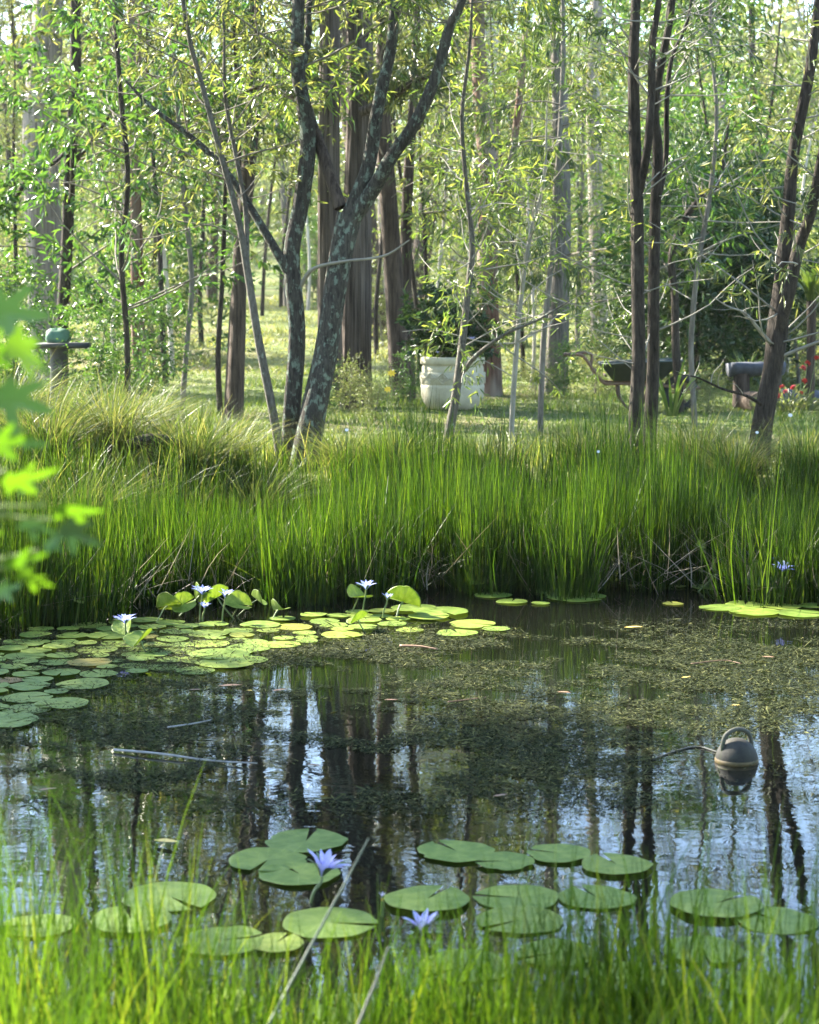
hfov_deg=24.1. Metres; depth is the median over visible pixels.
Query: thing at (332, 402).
forest bush
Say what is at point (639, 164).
dark tree
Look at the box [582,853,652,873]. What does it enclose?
lily pad
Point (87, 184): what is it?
broad leaved tree
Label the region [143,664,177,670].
lily pad
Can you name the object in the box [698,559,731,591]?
lily pad
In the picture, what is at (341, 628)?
lily pad
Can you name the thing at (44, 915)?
lily pad
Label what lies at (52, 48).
pale gum
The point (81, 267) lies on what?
forest bush
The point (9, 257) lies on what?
forest bush
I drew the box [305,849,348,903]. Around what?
lily flower
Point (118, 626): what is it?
lily pad
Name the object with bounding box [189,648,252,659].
lily pad
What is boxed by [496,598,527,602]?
lily pad
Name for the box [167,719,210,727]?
floating stick
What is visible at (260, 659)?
lily pad
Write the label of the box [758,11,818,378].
thin sapling
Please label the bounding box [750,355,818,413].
flowering plant
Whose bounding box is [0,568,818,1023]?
pond water
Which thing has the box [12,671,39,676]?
lily pad
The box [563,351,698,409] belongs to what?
wheelbarrow
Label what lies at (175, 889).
lily pad
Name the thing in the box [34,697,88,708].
lily pad
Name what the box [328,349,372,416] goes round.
forest bush
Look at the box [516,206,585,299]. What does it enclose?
forest bush
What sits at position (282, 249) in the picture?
thin sapling
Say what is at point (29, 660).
lily pad
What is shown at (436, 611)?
lily pad
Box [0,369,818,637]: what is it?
reed bed
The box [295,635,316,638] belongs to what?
lily pad
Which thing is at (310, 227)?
broad leaved tree
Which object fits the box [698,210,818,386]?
forest bush
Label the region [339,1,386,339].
gum tree
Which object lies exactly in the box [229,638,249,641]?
lily pad
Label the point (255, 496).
grass tussock
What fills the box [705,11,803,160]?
gum tree
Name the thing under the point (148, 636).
lily pad
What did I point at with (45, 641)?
lily pad
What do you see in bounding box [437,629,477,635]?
lily pad
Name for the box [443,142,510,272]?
wattle tree
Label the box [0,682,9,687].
lily pad
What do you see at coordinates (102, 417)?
grass tussock
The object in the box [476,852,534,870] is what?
lily pad
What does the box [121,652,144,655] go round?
lily pad
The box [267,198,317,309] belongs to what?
forest bush
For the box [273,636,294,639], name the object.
lily pad
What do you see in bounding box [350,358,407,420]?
forest bush
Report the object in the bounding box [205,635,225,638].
lily pad
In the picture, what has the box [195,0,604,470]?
leaning tree
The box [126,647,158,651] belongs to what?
lily pad
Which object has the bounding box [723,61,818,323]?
wattle tree
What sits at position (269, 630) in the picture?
lily pad
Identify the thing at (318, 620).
lily pad
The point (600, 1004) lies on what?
front grass
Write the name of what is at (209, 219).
broad leaved tree
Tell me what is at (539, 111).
wattle tree
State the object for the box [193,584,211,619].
lily flower
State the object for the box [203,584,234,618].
lily pad
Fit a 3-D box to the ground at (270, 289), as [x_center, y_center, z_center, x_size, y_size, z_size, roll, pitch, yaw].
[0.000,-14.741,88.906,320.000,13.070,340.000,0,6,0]
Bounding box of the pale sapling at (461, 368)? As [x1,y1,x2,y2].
[377,0,633,457]
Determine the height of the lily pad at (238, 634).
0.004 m
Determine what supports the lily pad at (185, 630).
on the pond water
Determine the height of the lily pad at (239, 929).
0.008 m
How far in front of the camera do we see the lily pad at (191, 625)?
9.29 m
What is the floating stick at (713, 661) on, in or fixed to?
on the pond water
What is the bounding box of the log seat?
[726,361,785,407]
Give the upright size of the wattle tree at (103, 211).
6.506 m
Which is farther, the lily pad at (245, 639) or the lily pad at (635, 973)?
the lily pad at (245, 639)
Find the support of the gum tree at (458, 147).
on the ground at (270, 289)
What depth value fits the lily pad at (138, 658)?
8.46 m
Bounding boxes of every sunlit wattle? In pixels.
[402,25,649,440]
[597,0,818,425]
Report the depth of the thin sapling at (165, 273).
25.79 m
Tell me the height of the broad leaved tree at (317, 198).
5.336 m
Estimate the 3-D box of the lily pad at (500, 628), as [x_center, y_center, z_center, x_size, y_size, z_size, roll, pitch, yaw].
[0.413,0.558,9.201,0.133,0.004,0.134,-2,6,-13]
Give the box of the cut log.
[736,391,757,411]
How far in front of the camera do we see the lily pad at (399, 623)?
9.36 m
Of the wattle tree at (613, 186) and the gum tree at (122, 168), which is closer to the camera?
the gum tree at (122, 168)
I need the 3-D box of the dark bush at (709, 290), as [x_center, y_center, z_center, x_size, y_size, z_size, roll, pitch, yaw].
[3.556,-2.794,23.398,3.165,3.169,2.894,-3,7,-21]
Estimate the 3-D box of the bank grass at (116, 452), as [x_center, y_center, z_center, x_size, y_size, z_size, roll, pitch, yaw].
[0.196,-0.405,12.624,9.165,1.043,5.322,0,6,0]
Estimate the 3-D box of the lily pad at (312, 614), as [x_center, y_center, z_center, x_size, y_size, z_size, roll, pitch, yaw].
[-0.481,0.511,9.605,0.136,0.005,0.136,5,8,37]
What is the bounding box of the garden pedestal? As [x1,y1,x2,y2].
[34,342,90,408]
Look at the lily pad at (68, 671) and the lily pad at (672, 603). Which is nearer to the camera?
the lily pad at (68, 671)
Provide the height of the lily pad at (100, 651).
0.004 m
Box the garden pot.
[419,356,485,409]
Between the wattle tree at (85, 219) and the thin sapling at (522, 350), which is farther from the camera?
the wattle tree at (85, 219)
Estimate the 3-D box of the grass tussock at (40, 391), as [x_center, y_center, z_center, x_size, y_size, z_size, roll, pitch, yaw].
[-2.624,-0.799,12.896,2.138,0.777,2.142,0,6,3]
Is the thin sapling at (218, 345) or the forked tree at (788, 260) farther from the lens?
the thin sapling at (218, 345)
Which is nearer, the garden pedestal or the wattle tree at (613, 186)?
the garden pedestal
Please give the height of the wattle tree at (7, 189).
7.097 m
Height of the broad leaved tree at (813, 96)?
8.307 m
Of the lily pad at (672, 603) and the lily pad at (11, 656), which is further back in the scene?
the lily pad at (672, 603)
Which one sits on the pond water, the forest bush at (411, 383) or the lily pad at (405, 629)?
the lily pad at (405, 629)
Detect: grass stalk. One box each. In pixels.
[267,838,368,1023]
[357,947,388,1023]
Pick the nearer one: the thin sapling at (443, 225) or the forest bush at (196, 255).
the thin sapling at (443, 225)
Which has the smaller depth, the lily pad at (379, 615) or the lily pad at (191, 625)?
the lily pad at (191, 625)
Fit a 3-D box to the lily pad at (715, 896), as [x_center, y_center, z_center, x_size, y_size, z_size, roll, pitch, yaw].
[0.801,1.027,5.050,0.247,0.006,0.246,-5,7,-39]
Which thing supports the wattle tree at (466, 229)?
on the ground at (270, 289)
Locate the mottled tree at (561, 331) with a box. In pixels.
[427,0,721,394]
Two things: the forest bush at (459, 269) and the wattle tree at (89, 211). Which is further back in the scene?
the forest bush at (459, 269)
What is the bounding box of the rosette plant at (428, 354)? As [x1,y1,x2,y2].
[425,351,446,356]
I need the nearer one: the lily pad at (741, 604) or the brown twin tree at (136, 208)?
the lily pad at (741, 604)
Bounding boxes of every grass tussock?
[0,347,139,426]
[0,371,155,471]
[0,457,156,529]
[1,450,218,549]
[30,360,215,465]
[75,372,241,434]
[87,398,301,491]
[154,397,313,475]
[161,454,351,544]
[276,408,405,477]
[316,413,481,470]
[435,424,557,477]
[521,413,650,471]
[594,400,780,479]
[667,417,816,493]
[731,414,818,483]
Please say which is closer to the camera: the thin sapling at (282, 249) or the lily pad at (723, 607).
the lily pad at (723, 607)
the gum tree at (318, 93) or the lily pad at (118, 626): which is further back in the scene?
the gum tree at (318, 93)
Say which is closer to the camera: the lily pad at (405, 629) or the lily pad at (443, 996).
the lily pad at (443, 996)
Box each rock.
[777,389,799,409]
[800,390,818,407]
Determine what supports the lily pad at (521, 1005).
on the pond water
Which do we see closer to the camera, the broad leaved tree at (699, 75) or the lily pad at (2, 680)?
the lily pad at (2, 680)
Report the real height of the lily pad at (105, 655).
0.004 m
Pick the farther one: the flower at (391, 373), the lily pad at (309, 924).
the flower at (391, 373)
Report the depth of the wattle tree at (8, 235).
28.86 m
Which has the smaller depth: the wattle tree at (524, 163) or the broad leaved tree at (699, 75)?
the broad leaved tree at (699, 75)
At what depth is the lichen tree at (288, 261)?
13.14 m
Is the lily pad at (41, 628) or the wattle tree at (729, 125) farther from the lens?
the wattle tree at (729, 125)
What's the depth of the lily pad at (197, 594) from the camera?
9.61 m
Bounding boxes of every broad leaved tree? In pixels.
[17,101,104,257]
[21,58,144,296]
[175,141,235,276]
[205,150,273,268]
[256,88,318,263]
[277,154,317,290]
[291,135,344,271]
[429,28,571,265]
[454,76,585,313]
[548,0,721,259]
[572,6,727,280]
[597,0,796,365]
[761,57,818,256]
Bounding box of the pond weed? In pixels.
[0,616,818,825]
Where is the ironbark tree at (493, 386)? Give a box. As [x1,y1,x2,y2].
[390,0,603,396]
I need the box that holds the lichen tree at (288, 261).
[28,0,477,466]
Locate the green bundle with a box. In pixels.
[45,328,71,342]
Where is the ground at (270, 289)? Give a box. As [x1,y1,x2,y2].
[0,211,818,542]
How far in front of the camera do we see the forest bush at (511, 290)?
33.49 m
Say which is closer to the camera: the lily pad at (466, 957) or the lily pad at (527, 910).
the lily pad at (466, 957)
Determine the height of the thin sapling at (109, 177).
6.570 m
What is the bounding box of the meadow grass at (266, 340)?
[1,292,818,375]
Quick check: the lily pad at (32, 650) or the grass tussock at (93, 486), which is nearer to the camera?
the lily pad at (32, 650)
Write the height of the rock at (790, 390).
0.294 m
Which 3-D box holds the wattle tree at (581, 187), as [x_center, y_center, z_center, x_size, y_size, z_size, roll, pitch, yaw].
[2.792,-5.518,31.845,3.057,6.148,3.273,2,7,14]
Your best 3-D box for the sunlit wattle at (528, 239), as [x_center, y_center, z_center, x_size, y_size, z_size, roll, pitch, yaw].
[0.940,-2.212,15.973,2.001,3.539,2.359,0,6,0]
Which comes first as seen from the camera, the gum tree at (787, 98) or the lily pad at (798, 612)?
the lily pad at (798, 612)
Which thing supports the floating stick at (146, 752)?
on the pond water
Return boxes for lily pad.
[0,645,27,650]
[0,669,8,674]
[0,677,22,682]
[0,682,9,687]
[0,703,9,709]
[0,711,11,716]
[0,715,38,721]
[0,717,31,726]
[1,663,27,668]
[2,692,52,702]
[2,703,50,713]
[3,639,29,643]
[4,652,45,659]
[4,914,73,936]
[8,682,49,690]
[8,713,32,717]
[12,658,37,662]
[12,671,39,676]
[19,631,51,637]
[20,647,51,652]
[22,642,43,645]
[22,666,46,669]
[22,676,52,682]
[27,626,53,630]
[28,640,49,642]
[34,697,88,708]
[39,659,72,664]
[42,642,74,648]
[42,668,79,675]
[44,688,68,693]
[46,652,78,657]
[52,639,77,643]
[56,632,87,637]
[56,678,108,688]
[57,626,78,629]
[67,658,111,665]
[71,622,106,627]
[74,640,96,643]
[77,646,117,652]
[80,669,117,676]
[86,631,128,638]
[88,653,108,656]
[90,905,171,932]
[96,626,111,630]
[97,664,117,667]
[101,640,144,646]
[111,615,130,634]
[119,663,146,668]
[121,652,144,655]
[122,881,215,911]
[123,628,151,650]
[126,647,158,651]
[126,655,153,660]
[126,668,147,672]
[131,617,162,621]
[138,624,165,628]
[141,642,165,646]
[142,652,167,656]
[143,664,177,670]
[144,634,158,638]
[152,656,179,661]
[156,592,181,620]
[156,620,184,624]
[157,636,188,641]
[160,628,193,633]
[160,647,197,653]
[164,642,190,646]
[171,591,195,613]
[174,623,199,627]
[176,666,214,673]
[176,925,262,955]
[178,656,206,662]
[179,582,207,616]
[186,640,229,646]
[188,630,229,636]
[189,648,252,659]
[189,988,254,1015]
[195,656,253,667]
[199,621,228,625]
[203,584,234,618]
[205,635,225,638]
[223,628,252,632]
[225,590,251,615]
[227,643,269,651]
[229,632,254,636]
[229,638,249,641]
[229,847,306,870]
[233,656,267,662]
[237,589,267,616]
[240,620,279,627]
[244,639,267,643]
[248,933,303,951]
[257,628,278,631]
[259,862,340,884]
[261,641,300,647]
[265,828,347,852]
[269,616,295,619]
[271,599,290,617]
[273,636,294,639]
[274,623,311,629]
[283,907,377,937]
[293,631,314,634]
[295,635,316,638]
[296,639,317,642]
[300,612,326,616]
[310,618,339,623]
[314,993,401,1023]
[320,622,347,626]
[321,631,362,637]
[326,613,348,616]
[331,627,353,630]
[345,609,368,612]
[346,610,366,629]
[347,584,372,611]
[348,613,372,616]
[348,624,376,628]
[357,617,381,621]
[369,608,394,612]
[371,614,391,617]
[377,621,405,625]
[384,885,468,910]
[385,586,420,615]
[386,616,409,620]
[391,604,435,610]
[396,627,423,631]
[405,991,474,1014]
[408,613,447,619]
[413,606,467,615]
[417,840,494,861]
[419,949,510,981]
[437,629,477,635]
[450,619,495,627]
[467,566,490,584]
[473,885,557,907]
[474,592,511,597]
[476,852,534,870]
[477,906,562,932]
[482,626,509,630]
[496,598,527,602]
[500,992,576,1022]
[517,938,592,965]
[527,844,590,862]
[531,601,549,604]
[536,589,576,594]
[546,593,605,601]
[559,885,636,908]
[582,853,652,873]
[584,962,665,990]
[663,601,683,604]
[663,935,744,962]
[670,888,762,916]
[683,540,705,555]
[693,584,725,589]
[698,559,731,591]
[699,604,740,610]
[725,601,763,607]
[726,970,797,996]
[730,608,778,615]
[737,907,818,933]
[743,561,776,586]
[764,603,801,609]
[777,609,818,616]
[798,603,818,607]
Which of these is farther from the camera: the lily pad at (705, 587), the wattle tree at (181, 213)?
the wattle tree at (181, 213)
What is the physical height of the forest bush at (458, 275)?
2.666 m
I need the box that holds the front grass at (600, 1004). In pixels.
[0,728,818,1023]
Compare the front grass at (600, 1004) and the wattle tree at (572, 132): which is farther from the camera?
the wattle tree at (572, 132)
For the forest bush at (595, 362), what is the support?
on the ground at (270, 289)
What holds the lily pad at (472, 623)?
on the pond water
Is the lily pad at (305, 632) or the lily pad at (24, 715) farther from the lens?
the lily pad at (305, 632)
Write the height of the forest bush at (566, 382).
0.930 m
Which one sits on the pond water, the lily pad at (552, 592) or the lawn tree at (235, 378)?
the lily pad at (552, 592)
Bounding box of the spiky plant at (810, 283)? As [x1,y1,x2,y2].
[774,257,818,409]
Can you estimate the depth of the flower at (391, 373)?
17.78 m
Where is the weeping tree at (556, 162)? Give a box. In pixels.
[402,0,710,431]
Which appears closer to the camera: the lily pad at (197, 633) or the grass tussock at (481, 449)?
the lily pad at (197, 633)
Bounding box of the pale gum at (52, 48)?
[0,0,229,387]
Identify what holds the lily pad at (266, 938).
on the pond water
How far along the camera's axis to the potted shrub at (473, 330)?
19.41 m
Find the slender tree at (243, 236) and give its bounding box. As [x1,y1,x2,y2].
[33,0,322,469]
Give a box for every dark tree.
[513,0,817,466]
[526,0,773,464]
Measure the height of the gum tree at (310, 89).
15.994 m
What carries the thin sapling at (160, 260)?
on the ground at (270, 289)
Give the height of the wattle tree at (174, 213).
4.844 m
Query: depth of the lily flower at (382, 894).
4.96 m
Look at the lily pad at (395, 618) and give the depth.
9.49 m
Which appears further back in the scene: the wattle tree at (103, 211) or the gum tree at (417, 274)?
the gum tree at (417, 274)
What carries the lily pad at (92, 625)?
on the pond water
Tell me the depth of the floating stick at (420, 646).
8.71 m
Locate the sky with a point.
(810, 1)
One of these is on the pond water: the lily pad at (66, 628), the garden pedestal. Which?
the lily pad at (66, 628)
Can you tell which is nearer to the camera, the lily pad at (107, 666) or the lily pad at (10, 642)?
the lily pad at (107, 666)
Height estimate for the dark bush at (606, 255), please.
2.852 m
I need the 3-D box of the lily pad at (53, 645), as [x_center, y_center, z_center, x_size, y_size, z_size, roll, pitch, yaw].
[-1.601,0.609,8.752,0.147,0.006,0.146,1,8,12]
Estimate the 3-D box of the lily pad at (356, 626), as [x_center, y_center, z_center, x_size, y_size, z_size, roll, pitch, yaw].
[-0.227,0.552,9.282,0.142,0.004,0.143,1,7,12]
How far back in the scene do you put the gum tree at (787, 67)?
45.45 m
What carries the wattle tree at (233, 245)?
on the ground at (270, 289)
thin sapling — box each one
[0,0,121,381]
[58,0,209,373]
[59,0,219,363]
[68,0,244,384]
[120,0,246,357]
[142,1,289,345]
[153,0,335,414]
[220,0,317,315]
[243,0,318,306]
[257,22,342,309]
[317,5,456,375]
[340,0,466,356]
[344,0,513,353]
[396,0,524,300]
[420,1,568,376]
[454,36,610,386]
[694,0,818,348]
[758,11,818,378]
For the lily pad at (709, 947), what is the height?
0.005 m
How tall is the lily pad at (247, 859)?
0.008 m
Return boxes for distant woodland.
[0,0,818,253]
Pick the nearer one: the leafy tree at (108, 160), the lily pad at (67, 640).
the lily pad at (67, 640)
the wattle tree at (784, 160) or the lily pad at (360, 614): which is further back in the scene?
the wattle tree at (784, 160)
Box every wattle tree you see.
[0,0,22,282]
[0,0,25,295]
[0,66,25,261]
[0,123,76,289]
[0,152,25,269]
[1,75,58,244]
[11,5,183,325]
[17,1,231,344]
[22,144,89,269]
[60,135,99,276]
[61,113,148,268]
[85,118,219,283]
[87,105,199,279]
[112,128,220,289]
[143,5,262,298]
[197,111,262,261]
[199,180,273,289]
[243,98,318,303]
[251,109,317,274]
[261,145,317,295]
[280,3,444,237]
[340,112,439,242]
[340,134,465,270]
[341,7,455,226]
[371,0,623,314]
[374,42,451,268]
[400,138,461,250]
[415,93,467,287]
[418,0,583,284]
[438,102,543,292]
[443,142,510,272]
[446,134,551,301]
[464,74,572,287]
[496,5,587,292]
[498,0,648,347]
[501,0,642,320]
[518,31,645,307]
[528,5,618,294]
[571,0,721,355]
[573,121,674,307]
[580,113,641,291]
[585,120,648,284]
[606,127,690,289]
[669,104,778,167]
[692,119,796,210]
[703,102,779,196]
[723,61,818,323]
[728,30,818,256]
[760,89,818,222]
[796,138,818,321]
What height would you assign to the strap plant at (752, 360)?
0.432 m
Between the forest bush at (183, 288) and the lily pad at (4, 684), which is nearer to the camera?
the lily pad at (4, 684)
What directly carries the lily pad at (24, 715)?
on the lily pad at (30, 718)
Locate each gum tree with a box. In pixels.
[0,0,16,115]
[0,0,31,281]
[0,0,33,155]
[0,9,32,34]
[0,143,60,171]
[1,1,67,99]
[57,3,109,308]
[76,3,137,285]
[81,0,124,287]
[110,0,203,331]
[165,6,239,302]
[175,0,289,298]
[220,0,313,306]
[257,0,310,178]
[261,0,346,278]
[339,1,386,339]
[376,5,452,292]
[403,8,464,199]
[408,7,533,281]
[411,1,469,316]
[411,39,545,295]
[511,0,583,187]
[519,0,584,271]
[574,0,626,143]
[586,0,608,337]
[629,1,708,175]
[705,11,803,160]
[731,0,818,176]
[747,78,818,260]
[769,57,818,109]
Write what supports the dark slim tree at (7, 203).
on the ground at (270, 289)
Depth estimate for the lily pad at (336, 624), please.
9.33 m
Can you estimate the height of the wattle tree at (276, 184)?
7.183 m
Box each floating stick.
[113,748,256,763]
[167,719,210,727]
[399,645,437,649]
[448,697,485,701]
[691,660,741,663]
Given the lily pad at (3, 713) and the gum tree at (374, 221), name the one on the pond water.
the lily pad at (3, 713)
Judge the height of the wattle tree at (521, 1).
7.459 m
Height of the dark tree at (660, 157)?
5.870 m
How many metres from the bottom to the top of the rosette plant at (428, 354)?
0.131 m
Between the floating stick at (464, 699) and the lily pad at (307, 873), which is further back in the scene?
the floating stick at (464, 699)
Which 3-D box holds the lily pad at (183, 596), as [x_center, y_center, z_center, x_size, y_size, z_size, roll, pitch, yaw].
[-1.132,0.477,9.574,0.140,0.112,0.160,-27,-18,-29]
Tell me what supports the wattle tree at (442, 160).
on the ground at (270, 289)
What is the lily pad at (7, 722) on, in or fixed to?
on the pond water
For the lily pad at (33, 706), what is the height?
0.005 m
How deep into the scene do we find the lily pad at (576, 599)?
10.13 m
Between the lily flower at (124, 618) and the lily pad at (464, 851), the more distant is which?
the lily flower at (124, 618)
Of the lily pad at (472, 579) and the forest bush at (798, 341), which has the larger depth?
the forest bush at (798, 341)
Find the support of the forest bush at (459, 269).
on the ground at (270, 289)
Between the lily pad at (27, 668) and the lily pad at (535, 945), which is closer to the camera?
the lily pad at (535, 945)
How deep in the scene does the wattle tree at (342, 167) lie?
39.71 m
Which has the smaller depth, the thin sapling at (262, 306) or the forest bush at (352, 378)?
the forest bush at (352, 378)
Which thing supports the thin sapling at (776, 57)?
on the ground at (270, 289)
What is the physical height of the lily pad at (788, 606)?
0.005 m
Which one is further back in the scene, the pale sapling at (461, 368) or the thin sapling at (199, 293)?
the thin sapling at (199, 293)
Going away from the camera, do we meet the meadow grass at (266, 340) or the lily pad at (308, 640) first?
the lily pad at (308, 640)
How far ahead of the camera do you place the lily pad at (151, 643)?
8.83 m
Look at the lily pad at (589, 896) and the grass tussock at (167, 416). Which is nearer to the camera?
the lily pad at (589, 896)
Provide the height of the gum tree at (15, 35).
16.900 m
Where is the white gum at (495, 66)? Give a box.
[435,0,568,323]
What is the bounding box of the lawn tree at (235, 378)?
[103,0,341,420]
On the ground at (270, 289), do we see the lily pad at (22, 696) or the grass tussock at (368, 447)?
the grass tussock at (368, 447)
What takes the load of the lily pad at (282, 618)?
on the pond water
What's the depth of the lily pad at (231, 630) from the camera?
9.17 m
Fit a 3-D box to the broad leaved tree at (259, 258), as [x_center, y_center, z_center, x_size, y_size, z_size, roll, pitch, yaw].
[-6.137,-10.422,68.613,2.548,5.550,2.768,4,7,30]
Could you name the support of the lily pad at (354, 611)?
on the pond water
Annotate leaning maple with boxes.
[0,285,105,601]
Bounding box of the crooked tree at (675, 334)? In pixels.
[574,84,813,413]
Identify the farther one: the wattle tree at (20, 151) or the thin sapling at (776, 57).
the wattle tree at (20, 151)
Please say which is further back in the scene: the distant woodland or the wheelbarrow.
the distant woodland
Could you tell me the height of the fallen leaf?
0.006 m
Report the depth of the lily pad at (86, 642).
8.82 m
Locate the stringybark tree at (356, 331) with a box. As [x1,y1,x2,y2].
[161,0,537,410]
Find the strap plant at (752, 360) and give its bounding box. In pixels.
[726,351,764,383]
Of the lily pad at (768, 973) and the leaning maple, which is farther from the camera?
the lily pad at (768, 973)
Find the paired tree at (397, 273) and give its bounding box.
[245,0,555,400]
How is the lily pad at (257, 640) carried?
on the pond water
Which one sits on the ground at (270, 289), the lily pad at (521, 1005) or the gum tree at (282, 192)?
the gum tree at (282, 192)
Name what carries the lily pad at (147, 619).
on the pond water
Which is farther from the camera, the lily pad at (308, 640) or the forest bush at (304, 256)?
the forest bush at (304, 256)
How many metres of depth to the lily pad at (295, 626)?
9.29 m
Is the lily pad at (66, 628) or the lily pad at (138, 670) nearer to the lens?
the lily pad at (138, 670)
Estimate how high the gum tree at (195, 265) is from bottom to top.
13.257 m
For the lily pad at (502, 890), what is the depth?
5.13 m
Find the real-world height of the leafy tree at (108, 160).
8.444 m
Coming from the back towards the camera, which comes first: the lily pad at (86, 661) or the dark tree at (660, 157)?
the dark tree at (660, 157)
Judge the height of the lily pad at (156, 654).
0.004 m
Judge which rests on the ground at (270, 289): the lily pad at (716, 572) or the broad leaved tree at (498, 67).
the broad leaved tree at (498, 67)
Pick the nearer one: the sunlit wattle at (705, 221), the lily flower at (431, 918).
the lily flower at (431, 918)
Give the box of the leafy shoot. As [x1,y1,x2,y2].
[645,356,712,415]
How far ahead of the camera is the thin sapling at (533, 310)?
23.92 m
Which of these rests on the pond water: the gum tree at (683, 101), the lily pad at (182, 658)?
the lily pad at (182, 658)
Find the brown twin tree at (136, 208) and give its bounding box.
[55,0,242,371]
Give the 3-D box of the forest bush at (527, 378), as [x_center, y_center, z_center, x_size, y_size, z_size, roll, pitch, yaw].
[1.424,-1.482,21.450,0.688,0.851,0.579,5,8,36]
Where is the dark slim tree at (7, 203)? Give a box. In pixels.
[0,0,245,402]
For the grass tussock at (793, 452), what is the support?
on the ground at (270, 289)
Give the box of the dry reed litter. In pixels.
[0,481,818,622]
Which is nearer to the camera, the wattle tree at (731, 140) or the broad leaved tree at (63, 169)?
the wattle tree at (731, 140)
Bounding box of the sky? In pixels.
[0,0,816,210]
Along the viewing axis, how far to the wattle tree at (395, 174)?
50.74 m
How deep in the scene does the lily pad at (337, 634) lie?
9.04 m
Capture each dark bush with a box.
[569,152,818,389]
[570,178,746,376]
[583,117,818,390]
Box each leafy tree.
[0,0,283,407]
[12,0,314,412]
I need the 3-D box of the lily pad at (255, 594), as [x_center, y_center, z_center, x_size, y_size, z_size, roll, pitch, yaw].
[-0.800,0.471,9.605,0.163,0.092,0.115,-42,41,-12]
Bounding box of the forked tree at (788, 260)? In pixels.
[611,0,818,473]
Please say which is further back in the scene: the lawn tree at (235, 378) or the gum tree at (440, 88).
the gum tree at (440, 88)
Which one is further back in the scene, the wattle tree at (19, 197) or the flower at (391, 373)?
the wattle tree at (19, 197)
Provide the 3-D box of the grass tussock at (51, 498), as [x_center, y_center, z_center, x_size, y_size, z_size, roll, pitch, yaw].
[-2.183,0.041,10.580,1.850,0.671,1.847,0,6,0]
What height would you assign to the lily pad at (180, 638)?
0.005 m
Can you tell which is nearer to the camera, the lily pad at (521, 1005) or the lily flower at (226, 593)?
the lily pad at (521, 1005)
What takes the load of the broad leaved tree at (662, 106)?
on the ground at (270, 289)
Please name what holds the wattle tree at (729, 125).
on the ground at (270, 289)
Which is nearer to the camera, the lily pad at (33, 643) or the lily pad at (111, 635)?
the lily pad at (33, 643)
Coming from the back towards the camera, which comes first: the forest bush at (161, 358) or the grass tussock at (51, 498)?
the forest bush at (161, 358)
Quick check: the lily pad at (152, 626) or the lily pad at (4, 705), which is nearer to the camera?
the lily pad at (4, 705)
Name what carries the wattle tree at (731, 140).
on the ground at (270, 289)
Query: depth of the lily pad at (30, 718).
7.26 m
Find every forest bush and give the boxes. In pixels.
[0,204,27,336]
[0,228,94,390]
[19,201,116,318]
[33,273,163,410]
[68,133,262,359]
[71,210,108,303]
[91,228,215,365]
[92,269,204,413]
[109,214,213,308]
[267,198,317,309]
[301,360,349,414]
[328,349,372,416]
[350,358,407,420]
[371,243,428,347]
[379,337,434,404]
[416,233,503,321]
[443,241,467,288]
[451,195,598,347]
[506,346,564,401]
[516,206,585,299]
[530,335,591,398]
[563,310,629,398]
[607,184,627,320]
[667,141,818,360]
[686,358,729,413]
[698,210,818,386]
[790,225,818,346]
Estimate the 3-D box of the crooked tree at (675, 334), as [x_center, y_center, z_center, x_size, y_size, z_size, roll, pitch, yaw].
[2.893,-2.583,19.437,2.081,3.473,1.860,-6,9,-41]
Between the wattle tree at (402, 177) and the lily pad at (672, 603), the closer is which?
the lily pad at (672, 603)
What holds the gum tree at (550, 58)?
on the ground at (270, 289)
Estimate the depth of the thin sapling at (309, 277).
49.65 m
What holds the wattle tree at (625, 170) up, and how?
on the ground at (270, 289)
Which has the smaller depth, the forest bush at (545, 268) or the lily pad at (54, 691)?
the lily pad at (54, 691)
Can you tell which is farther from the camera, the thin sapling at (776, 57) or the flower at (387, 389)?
the thin sapling at (776, 57)
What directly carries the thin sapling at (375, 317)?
on the ground at (270, 289)
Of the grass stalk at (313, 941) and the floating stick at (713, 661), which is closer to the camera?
the grass stalk at (313, 941)
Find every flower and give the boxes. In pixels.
[113,614,137,643]
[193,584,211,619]
[200,602,210,621]
[220,588,232,620]
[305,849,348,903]
[357,580,375,609]
[380,892,385,916]
[382,593,392,616]
[384,387,391,421]
[388,370,395,419]
[404,908,439,959]
[773,562,793,597]
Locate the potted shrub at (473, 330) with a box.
[395,272,521,360]
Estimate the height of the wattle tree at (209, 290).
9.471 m
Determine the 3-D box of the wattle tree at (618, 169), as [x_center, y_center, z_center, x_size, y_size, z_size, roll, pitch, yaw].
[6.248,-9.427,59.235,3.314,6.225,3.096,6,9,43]
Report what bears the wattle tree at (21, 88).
on the ground at (270, 289)
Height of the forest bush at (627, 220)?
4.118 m
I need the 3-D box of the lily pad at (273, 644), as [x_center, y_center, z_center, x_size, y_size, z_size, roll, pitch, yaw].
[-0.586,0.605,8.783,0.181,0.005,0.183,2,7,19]
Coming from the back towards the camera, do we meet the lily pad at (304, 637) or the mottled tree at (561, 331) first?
the mottled tree at (561, 331)
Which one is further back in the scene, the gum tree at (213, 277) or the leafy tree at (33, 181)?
the gum tree at (213, 277)
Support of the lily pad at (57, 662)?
on the pond water
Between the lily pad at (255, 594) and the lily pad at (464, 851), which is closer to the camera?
the lily pad at (464, 851)
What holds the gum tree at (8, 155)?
on the ground at (270, 289)
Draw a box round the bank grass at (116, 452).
[0,372,818,523]
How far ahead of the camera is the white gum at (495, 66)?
33.23 m

